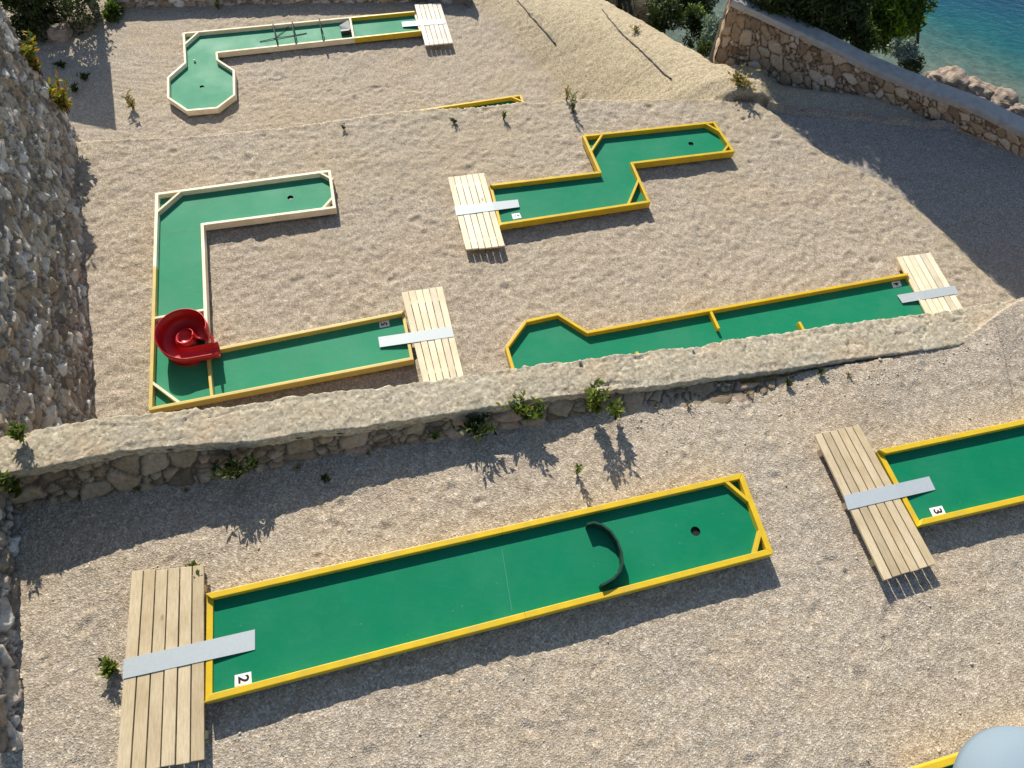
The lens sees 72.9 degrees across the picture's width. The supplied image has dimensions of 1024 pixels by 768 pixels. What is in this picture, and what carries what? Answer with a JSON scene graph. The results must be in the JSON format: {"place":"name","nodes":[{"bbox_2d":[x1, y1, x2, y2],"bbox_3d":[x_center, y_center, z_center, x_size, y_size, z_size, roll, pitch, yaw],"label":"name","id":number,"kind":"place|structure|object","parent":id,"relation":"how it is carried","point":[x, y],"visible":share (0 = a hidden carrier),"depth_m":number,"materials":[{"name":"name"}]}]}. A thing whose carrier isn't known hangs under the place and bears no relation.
{"place":"outdoors","nodes":[
{"label":"outdoors","id":0,"kind":"place"},
{"bbox_2d":[0,299,1023,767],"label":"gravel ground","id":1,"kind":"structure","parent":0,"point":[758,639],"depth_m":7.49,"materials":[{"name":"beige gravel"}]},
{"bbox_2d":[96,655,120,679],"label":"weed","id":2,"kind":"object","parent":1,"relation":"on","point":[108,668],"visible":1,"depth_m":6.83,"materials":[{"name":"green plant"}]},
{"bbox_2d":[117,565,208,767],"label":"tee platform","id":3,"kind":"structure","parent":1,"relation":"on","point":[169,596],"depth_m":6.77,"materials":[{"name":"brown wood"}]},
{"bbox_2d":[185,560,205,580],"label":"weed","id":4,"kind":"object","parent":1,"relation":"on","point":[193,563],"visible":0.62,"depth_m":7.36,"materials":[{"name":"green plant"}]},
{"bbox_2d":[320,473,331,483],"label":"weed","id":5,"kind":"object","parent":1,"relation":"on","point":[325,478],"visible":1,"depth_m":8.01,"materials":[{"name":"green plant"}]},
{"bbox_2d":[204,473,772,703],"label":"minigolf lane","id":6,"kind":"structure","parent":1,"relation":"on","point":[319,621],"depth_m":7.42,"materials":[{"name":"green carpet"}]},
{"bbox_2d":[123,629,254,678],"bbox_3d":[-3.208,2.694,6.915,1.254,0.034,0.198,-10,61,-9],"label":"metal strip","id":7,"kind":"object","parent":6,"relation":"on","point":[223,646],"visible":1,"depth_m":6.90,"materials":[{"name":"silver metal"}]},
{"bbox_2d":[585,521,623,588],"bbox_3d":[1.040,1.855,7.603,0.320,0.139,0.708,-7,61,-7],"label":"curved barrier","id":8,"kind":"object","parent":6,"relation":"on","point":[607,531],"visible":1,"depth_m":7.64,"materials":[{"name":"green metal"}]},
{"bbox_2d":[0,297,1023,511],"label":"retaining wall","id":9,"kind":"structure","parent":1,"relation":"on","point":[90,459],"depth_m":8.23,"materials":[{"name":"stone"}]},
{"bbox_2d":[0,469,22,498],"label":"weed","id":10,"kind":"object","parent":9,"relation":"attached to","point":[9,484],"visible":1,"depth_m":7.33,"materials":[{"name":"green plant"}]},
{"bbox_2d":[4,421,25,443],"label":"weed","id":11,"kind":"object","parent":9,"relation":"on","point":[16,435],"visible":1,"depth_m":7.30,"materials":[{"name":"green plant"}]},
{"bbox_2d":[207,452,248,479],"bbox_3d":[-3.135,0.937,7.721,0.457,0.247,0.336,6,60,0],"label":"weed","id":12,"kind":"object","parent":9,"relation":"attached to","point":[231,471],"visible":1,"depth_m":7.68,"materials":[{"name":"green plant"}]},
{"bbox_2d":[242,452,258,472],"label":"weed","id":13,"kind":"object","parent":9,"relation":"attached to","point":[250,462],"visible":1,"depth_m":7.70,"materials":[{"name":"green plant"}]},
{"bbox_2d":[427,429,441,439],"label":"weed","id":14,"kind":"object","parent":9,"relation":"attached to","point":[435,435],"visible":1,"depth_m":8.24,"materials":[{"name":"green plant"}]},
{"bbox_2d":[452,412,504,445],"bbox_3d":[-0.413,0.488,8.290,0.595,0.245,0.546,-26,65,-17],"label":"weed","id":15,"kind":"object","parent":9,"relation":"attached to","point":[478,426],"visible":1,"depth_m":8.23,"materials":[{"name":"green plant"}]},
{"bbox_2d":[496,390,545,422],"bbox_3d":[0.135,0.279,8.335,0.628,0.293,0.359,26,62,11],"label":"weed","id":16,"kind":"object","parent":9,"relation":"attached to","point":[527,412],"visible":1,"depth_m":8.29,"materials":[{"name":"green plant"}]},
{"bbox_2d":[583,377,610,414],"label":"weed","id":17,"kind":"object","parent":9,"relation":"attached to","point":[595,400],"visible":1,"depth_m":8.30,"materials":[{"name":"green plant"}]},
{"bbox_2d":[574,463,584,473],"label":"weed","id":18,"kind":"object","parent":1,"relation":"on","point":[578,469],"visible":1,"depth_m":8.10,"materials":[{"name":"green plant"}]},
{"bbox_2d":[604,397,624,420],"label":"weed","id":19,"kind":"object","parent":1,"relation":"on","point":[617,409],"visible":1,"depth_m":8.39,"materials":[{"name":"green plant"}]},
{"bbox_2d":[785,375,793,385],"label":"weed","id":20,"kind":"object","parent":1,"relation":"on","point":[789,383],"visible":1,"depth_m":8.97,"materials":[{"name":"green plant"}]},
{"bbox_2d":[817,365,827,374],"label":"weed","id":21,"kind":"object","parent":1,"relation":"on","point":[821,370],"visible":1,"depth_m":9.05,"materials":[{"name":"green plant"}]},
{"bbox_2d":[814,425,935,580],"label":"tee platform","id":22,"kind":"structure","parent":1,"relation":"on","point":[895,544],"depth_m":8.07,"materials":[{"name":"brown wood"}]},
{"bbox_2d":[909,752,958,767],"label":"minigolf lane","id":23,"kind":"structure","parent":1,"relation":"on","point":[947,761],"depth_m":6.75,"materials":[{"name":"yellow wood"}]},
{"bbox_2d":[875,419,1023,527],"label":"minigolf lane","id":24,"kind":"structure","parent":1,"relation":"on","point":[974,472],"depth_m":8.41,"materials":[{"name":"green carpet"}]},
{"bbox_2d":[844,476,934,509],"bbox_3d":[4.463,1.289,8.201,1.204,0.034,0.176,-11,61,-9],"label":"metal strip","id":25,"kind":"object","parent":24,"relation":"on","point":[885,493],"visible":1,"depth_m":8.18,"materials":[{"name":"silver metal"}]},
{"bbox_2d":[953,725,1023,767],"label":"street lamp","id":26,"kind":"object","parent":1,"relation":"on","point":[998,747],"visible":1,"depth_m":3.04,"materials":[{"name":"white glass"}]},
{"bbox_2d":[0,0,1023,419],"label":"terrace ground","id":27,"kind":"structure","parent":0,"point":[802,190],"depth_m":13.71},
{"bbox_2d":[0,0,54,20],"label":"dark tree","id":28,"kind":"object","parent":27,"relation":"on","point":[21,7],"visible":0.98,"depth_m":17.78,"materials":[{"name":"green plant"}]},
{"bbox_2d":[7,3,50,42],"bbox_3d":[-12.769,-9.590,18.318,1.148,1.007,1.474,6,60,0],"label":"shrub","id":29,"kind":"object","parent":27,"relation":"on","point":[22,24],"visible":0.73,"depth_m":18.15,"materials":[{"name":"green plant"}]},
{"bbox_2d":[0,5,95,752],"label":"stone wall","id":30,"kind":"structure","parent":27,"relation":"on","point":[46,361],"depth_m":10.07,"materials":[{"name":"grey stone"}]},
{"bbox_2d":[18,28,42,74],"bbox_3d":[-8.439,-5.688,12.020,0.600,0.781,0.521,-18,63,-13],"label":"weed","id":31,"kind":"object","parent":30,"relation":"attached to","point":[29,48],"visible":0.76,"depth_m":11.96,"materials":[{"name":"green plant"}]},
{"bbox_2d":[45,68,72,113],"bbox_3d":[-8.504,-5.387,12.896,0.596,0.757,0.616,6,60,0],"label":"weed","id":32,"kind":"object","parent":30,"relation":"attached to","point":[60,98],"visible":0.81,"depth_m":12.87,"materials":[{"name":"green plant"}]},
{"bbox_2d":[41,9,57,22],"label":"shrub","id":33,"kind":"object","parent":27,"relation":"on","point":[54,17],"visible":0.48,"depth_m":18.77,"materials":[{"name":"green plant"}]},
{"bbox_2d":[16,0,85,29],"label":"shrub","id":34,"kind":"object","parent":27,"relation":"on","point":[53,8],"visible":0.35,"depth_m":18.66,"materials":[{"name":"green plant"}]},
{"bbox_2d":[52,59,65,68],"bbox_3d":[-11.705,-8.270,17.940,0.362,0.209,0.225,-21,64,-15],"label":"shrublet","id":35,"kind":"object","parent":27,"relation":"on","point":[61,64],"visible":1,"depth_m":17.92,"materials":[{"name":"green plant"}]},
{"bbox_2d":[47,23,72,42],"bbox_3d":[-12.089,-9.383,18.553,0.615,0.456,0.580,-5,61,-6],"label":"rock","id":36,"kind":"object","parent":27,"relation":"on","point":[59,32],"visible":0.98,"depth_m":18.41,"materials":[{"name":"grey stone"}]},
{"bbox_2d":[68,82,78,91],"bbox_3d":[-11.066,-7.491,17.537,0.246,0.212,0.307,6,60,0],"label":"shrublet","id":37,"kind":"object","parent":27,"relation":"on","point":[73,87],"visible":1,"depth_m":17.51,"materials":[{"name":"green plant"}]},
{"bbox_2d":[41,0,106,34],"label":"shrub","id":38,"kind":"object","parent":27,"relation":"on","point":[62,7],"visible":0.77,"depth_m":18.38,"materials":[{"name":"green plant"}]},
{"bbox_2d":[66,10,96,31],"bbox_3d":[-11.692,-9.829,18.839,0.727,0.495,0.598,-6,61,-7],"label":"rock","id":39,"kind":"object","parent":27,"relation":"on","point":[90,27],"visible":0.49,"depth_m":18.72,"materials":[{"name":"grey stone"}]},
{"bbox_2d":[76,72,90,80],"bbox_3d":[-10.959,-7.888,17.762,0.378,0.223,0.206,-37,69,-22],"label":"shrublet","id":40,"kind":"object","parent":27,"relation":"on","point":[84,76],"visible":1,"depth_m":17.74,"materials":[{"name":"green plant"}]},
{"bbox_2d":[86,0,102,21],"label":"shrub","id":41,"kind":"object","parent":27,"relation":"on","point":[95,13],"depth_m":18.81,"materials":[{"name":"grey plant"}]},
{"bbox_2d":[101,0,124,22],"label":"shrub","id":42,"kind":"object","parent":27,"relation":"on","point":[114,11],"visible":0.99,"depth_m":18.97,"materials":[{"name":"green plant"}]},
{"bbox_2d":[121,89,135,108],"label":"weed","id":43,"kind":"object","parent":27,"relation":"on","point":[130,104],"visible":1,"depth_m":17.22,"materials":[{"name":"green plant"}]},
{"bbox_2d":[213,0,220,9],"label":"weed","id":44,"kind":"object","parent":27,"relation":"on","point":[216,3],"visible":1,"depth_m":19.46,"materials":[{"name":"green plant"}]},
{"bbox_2d":[148,170,413,413],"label":"minigolf lane","id":45,"kind":"structure","parent":27,"relation":"on","point":[185,220],"depth_m":11.51,"materials":[{"name":"green carpet"}]},
{"bbox_2d":[154,309,220,366],"bbox_3d":[-5.139,-0.737,10.957,0.863,0.560,0.806,-13,62,-11],"label":"spiral slide","id":46,"kind":"object","parent":45,"relation":"on","point":[185,329],"visible":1,"depth_m":10.99,"materials":[{"name":"red plastic"}]},
{"bbox_2d":[378,327,453,346],"bbox_3d":[-1.588,-0.777,11.480,1.230,0.034,0.216,-8,61,-8],"label":"metal strip","id":47,"kind":"object","parent":45,"relation":"on","point":[418,336],"visible":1,"depth_m":11.47,"materials":[{"name":"silver metal"}]},
{"bbox_2d":[107,0,470,7],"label":"garden wall","id":48,"kind":"structure","parent":27,"relation":"on","point":[154,3],"depth_m":19.66,"materials":[{"name":"grey stone"}]},
{"bbox_2d":[167,11,421,115],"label":"minigolf lane","id":49,"kind":"structure","parent":27,"relation":"on","point":[204,83],"depth_m":18.71,"materials":[{"name":"green carpet"}]},
{"bbox_2d":[260,26,306,41],"bbox_3d":[-6.335,-9.670,19.043,1.280,0.031,0.493,-18,63,-13],"label":"wire rod","id":50,"kind":"object","parent":49,"relation":"on","point":[283,36],"visible":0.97,"depth_m":18.96,"materials":[{"name":"black"}]},
{"bbox_2d":[339,20,350,35],"bbox_3d":[-4.630,-9.876,19.210,0.290,0.134,0.481,-13,62,-11],"label":"wedge obstacle","id":51,"kind":"object","parent":49,"relation":"on","point":[345,27],"visible":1,"depth_m":19.16,"materials":[{"name":"grey paint"}]},
{"bbox_2d":[402,19,445,26],"bbox_3d":[-2.487,-10.178,19.544,1.225,0.034,0.251,-7,61,-7],"label":"metal strip","id":52,"kind":"object","parent":49,"relation":"on","point":[423,22],"visible":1,"depth_m":19.53,"materials":[{"name":"silver metal"}]},
{"bbox_2d":[402,286,462,381],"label":"tee platform","id":53,"kind":"structure","parent":27,"relation":"on","point":[422,303],"depth_m":11.54,"materials":[{"name":"brown wood"}]},
{"bbox_2d":[415,3,452,45],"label":"tee platform","id":54,"kind":"structure","parent":27,"relation":"on","point":[424,11],"depth_m":19.46,"materials":[{"name":"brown wood"}]},
{"bbox_2d":[420,95,523,109],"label":"minigolf lane","id":55,"kind":"structure","parent":27,"relation":"on","point":[500,101],"depth_m":18.02,"materials":[{"name":"yellow wood"}]},
{"bbox_2d":[448,173,504,250],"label":"tee platform","id":56,"kind":"structure","parent":27,"relation":"on","point":[472,187],"depth_m":12.86,"materials":[{"name":"brown wood"}]},
{"bbox_2d":[501,110,506,118],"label":"weed","id":57,"kind":"object","parent":27,"relation":"on","point":[504,115],"visible":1,"depth_m":14.35,"materials":[{"name":"green plant"}]},
{"bbox_2d":[517,0,555,44],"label":"cable","id":58,"kind":"object","parent":27,"relation":"on","point":[537,23],"visible":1,"depth_m":19.43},
{"bbox_2d":[564,85,571,100],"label":"weed","id":59,"kind":"object","parent":27,"relation":"on","point":[566,92],"visible":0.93,"depth_m":14.68,"materials":[{"name":"green plant"}]},
{"bbox_2d":[568,90,577,113],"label":"weed","id":60,"kind":"object","parent":27,"relation":"on","point":[573,106],"visible":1,"depth_m":14.45,"materials":[{"name":"green plant"}]},
{"bbox_2d":[489,121,734,229],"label":"minigolf lane","id":61,"kind":"structure","parent":27,"relation":"on","point":[612,183],"depth_m":13.55,"materials":[{"name":"green carpet"}]},
{"bbox_2d":[454,200,518,215],"bbox_3d":[-0.463,-3.311,13.000,1.230,0.034,0.241,-9,61,-9],"label":"metal strip","id":62,"kind":"object","parent":61,"relation":"on","point":[476,208],"visible":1,"depth_m":12.98,"materials":[{"name":"silver metal"}]},
{"bbox_2d":[629,24,640,31],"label":"weed","id":63,"kind":"object","parent":27,"relation":"on","point":[636,29],"visible":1,"depth_m":17.83,"materials":[{"name":"green plant"}]},
{"bbox_2d":[602,9,671,78],"bbox_3d":[3.042,-8.770,17.734,0.178,1.187,4.614,-11,62,-10],"label":"cable","id":64,"kind":"object","parent":27,"relation":"on","point":[651,60],"visible":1,"depth_m":17.37,"materials":[{"name":"black rubber"}]},
{"bbox_2d":[700,14,721,42],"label":"shrub","id":65,"kind":"object","parent":27,"relation":"on","point":[712,26],"visible":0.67,"depth_m":19.60,"materials":[{"name":"green plant"}]},
{"bbox_2d":[505,273,932,368],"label":"minigolf lane","id":66,"kind":"structure","parent":27,"relation":"on","point":[555,337],"depth_m":11.96,"materials":[{"name":"green carpet"}]},
{"bbox_2d":[897,285,958,302],"bbox_3d":[7.534,-1.621,12.536,1.159,0.034,0.193,-9,61,-9],"label":"metal strip","id":67,"kind":"object","parent":66,"relation":"on","point":[927,294],"visible":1,"depth_m":12.52,"materials":[{"name":"silver metal"}]},
{"bbox_2d":[728,62,760,90],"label":"weed","id":68,"kind":"object","parent":27,"relation":"on","point":[740,79],"visible":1,"depth_m":15.05,"materials":[{"name":"green plant"}]},
{"bbox_2d":[708,0,1023,157],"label":"sea wall","id":69,"kind":"structure","parent":27,"relation":"on","point":[782,50],"depth_m":15.58,"materials":[{"name":"stone"}]},
{"bbox_2d":[885,35,921,66],"bbox_3d":[9.487,-8.016,16.749,0.951,0.725,0.591,6,60,0],"label":"shrub","id":70,"kind":"object","parent":27,"relation":"on","point":[905,50],"visible":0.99,"depth_m":16.65,"materials":[{"name":"green plant"}]},
{"bbox_2d":[897,53,925,73],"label":"shrub","id":71,"kind":"object","parent":27,"relation":"on","point":[909,66],"visible":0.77,"depth_m":16.88,"materials":[{"name":"green plant"}]},
{"bbox_2d":[896,253,962,313],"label":"tee platform","id":72,"kind":"structure","parent":27,"relation":"on","point":[923,271],"depth_m":12.70,"materials":[{"name":"brown wood"}]},
{"bbox_2d":[606,0,706,58],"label":"hillside","id":73,"kind":"structure","parent":0,"point":[635,8],"depth_m":21.95,"materials":[{"name":"soil"}]},
{"bbox_2d":[645,0,686,31],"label":"shrub","id":74,"kind":"object","parent":73,"relation":"on","point":[664,19],"visible":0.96,"depth_m":20.72,"materials":[{"name":"green plant"}]},
{"bbox_2d":[641,0,700,10],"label":"shrub","id":75,"kind":"object","parent":73,"relation":"on","point":[669,5],"visible":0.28,"depth_m":21.33,"materials":[{"name":"green plant"}]},
{"bbox_2d":[672,2,709,39],"bbox_3d":[5.193,-10.551,20.119,0.995,0.989,1.062,-22,64,-15],"label":"shrub","id":76,"kind":"object","parent":73,"relation":"on","point":[695,14],"visible":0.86,"depth_m":19.98,"materials":[{"name":"green plant"}]},
{"bbox_2d":[667,0,719,34],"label":"shrub","id":77,"kind":"object","parent":73,"relation":"on","point":[709,8],"visible":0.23,"depth_m":21.22,"materials":[{"name":"green plant"}]},
{"bbox_2d":[682,23,713,49],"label":"shrub","id":78,"kind":"object","parent":73,"relation":"on","point":[689,44],"visible":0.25,"depth_m":19.93,"materials":[{"name":"green plant"}]},
{"bbox_2d":[695,37,713,57],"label":"shrub","id":79,"kind":"object","parent":73,"relation":"on","point":[704,47],"visible":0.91,"depth_m":18.52,"materials":[{"name":"green plant"}]},
{"bbox_2d":[748,0,884,53],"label":"pine tree","id":80,"kind":"object","parent":73,"relation":"on","point":[835,17],"visible":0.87,"depth_m":15.61,"materials":[{"name":"green plant"}]},
{"bbox_2d":[844,0,938,71],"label":"pine tree","id":81,"kind":"object","parent":73,"relation":"on","point":[892,19],"visible":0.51,"depth_m":17.87,"materials":[{"name":"green plant"}]},
{"bbox_2d":[665,0,1023,104],"bbox_3d":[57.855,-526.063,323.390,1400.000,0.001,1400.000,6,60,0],"label":"sea","id":82,"kind":"structure","parent":0,"point":[983,40],"depth_m":28.05,"materials":[{"name":"liquid"}]},
{"bbox_2d":[927,69,948,83],"bbox_3d":[16.468,-11.673,26.724,1.065,0.706,1.041,-31,67,-19],"label":"rock","id":83,"kind":"object","parent":82,"relation":"in","point":[940,75],"visible":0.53,"depth_m":26.44,"materials":[{"name":"beige stone"}]},
{"bbox_2d":[939,65,969,90],"bbox_3d":[16.956,-11.682,26.703,1.392,0.926,1.449,6,60,0],"label":"rock","id":84,"kind":"object","parent":82,"relation":"in","point":[958,76],"visible":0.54,"depth_m":26.23,"materials":[{"name":"beige stone"}]},
{"bbox_2d":[965,76,984,95],"bbox_3d":[17.534,-11.286,26.529,1.189,0.811,1.152,-25,65,-17],"label":"rock","id":85,"kind":"object","parent":82,"relation":"in","point":[976,86],"visible":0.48,"depth_m":26.14,"materials":[{"name":"beige stone"}]},
{"bbox_2d":[979,82,997,98],"bbox_3d":[17.925,-11.090,26.445,0.993,0.600,1.025,-23,64,-16],"label":"rock","id":86,"kind":"object","parent":82,"relation":"in","point":[988,91],"visible":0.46,"depth_m":26.12,"materials":[{"name":"beige stone"}]},
{"bbox_2d":[987,86,1019,107],"bbox_3d":[18.522,-10.699,26.286,1.284,0.850,1.371,-36,68,-21],"label":"rock","id":87,"kind":"object","parent":82,"relation":"in","point":[1002,96],"visible":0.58,"depth_m":25.91,"materials":[{"name":"beige stone"}]},
{"bbox_2d":[1005,102,1023,117],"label":"rock","id":88,"kind":"object","parent":82,"relation":"in","point":[1017,108],"visible":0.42,"depth_m":25.72,"materials":[{"name":"beige stone"}]}
]}

